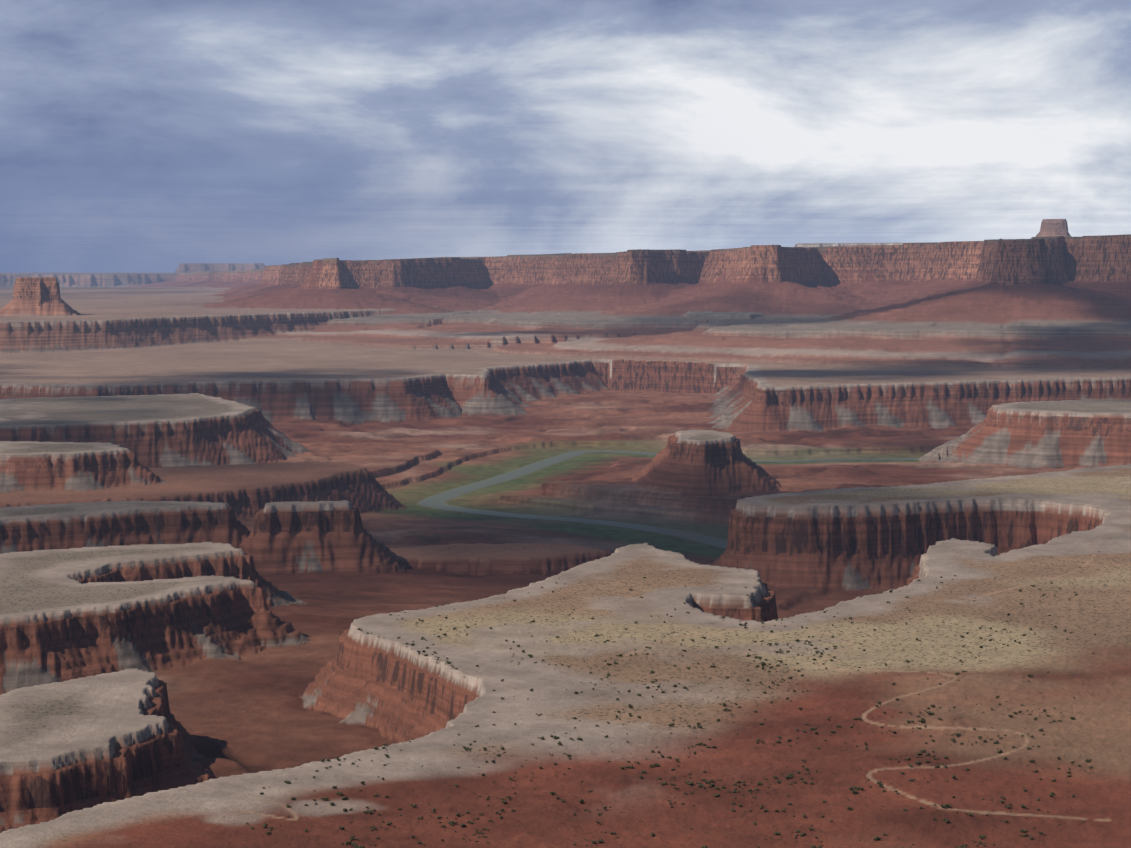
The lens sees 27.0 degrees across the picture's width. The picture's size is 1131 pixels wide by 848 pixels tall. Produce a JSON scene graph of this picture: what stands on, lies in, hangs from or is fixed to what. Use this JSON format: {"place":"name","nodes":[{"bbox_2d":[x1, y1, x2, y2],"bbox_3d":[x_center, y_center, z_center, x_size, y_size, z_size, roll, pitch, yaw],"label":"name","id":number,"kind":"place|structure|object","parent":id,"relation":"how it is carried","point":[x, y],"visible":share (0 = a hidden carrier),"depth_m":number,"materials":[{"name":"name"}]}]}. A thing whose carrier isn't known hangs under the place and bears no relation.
{"place":"outdoors","nodes":[
{"label":"outdoors","id":0,"kind":"place"},
{"bbox_2d":[0,219,1130,847],"bbox_3d":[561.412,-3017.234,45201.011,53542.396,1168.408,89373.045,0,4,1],"label":"canyon terrain","id":1,"kind":"structure","parent":0,"point":[224,535],"depth_m":3847.81,"materials":[{"name":"brown stone"}]},
{"bbox_2d":[246,538,1115,847],"bbox_3d":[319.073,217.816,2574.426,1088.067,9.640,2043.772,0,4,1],"label":"desert shrubs","id":2,"kind":"object","parent":1,"relation":"on","point":[922,720],"visible":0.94,"depth_m":1883.87,"materials":[{"name":"green plant"}]},
{"bbox_2d":[0,0,1130,272],"label":"sky","id":3,"kind":"structure","parent":0,"point":[137,136],"materials":[{"name":"blue"}]},
{"bbox_2d":[418,450,918,547],"bbox_3d":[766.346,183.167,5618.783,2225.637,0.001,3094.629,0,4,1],"label":"river water","id":4,"kind":"structure","parent":0,"point":[437,501],"depth_m":5650.08,"materials":[{"name":"teal liquid"}]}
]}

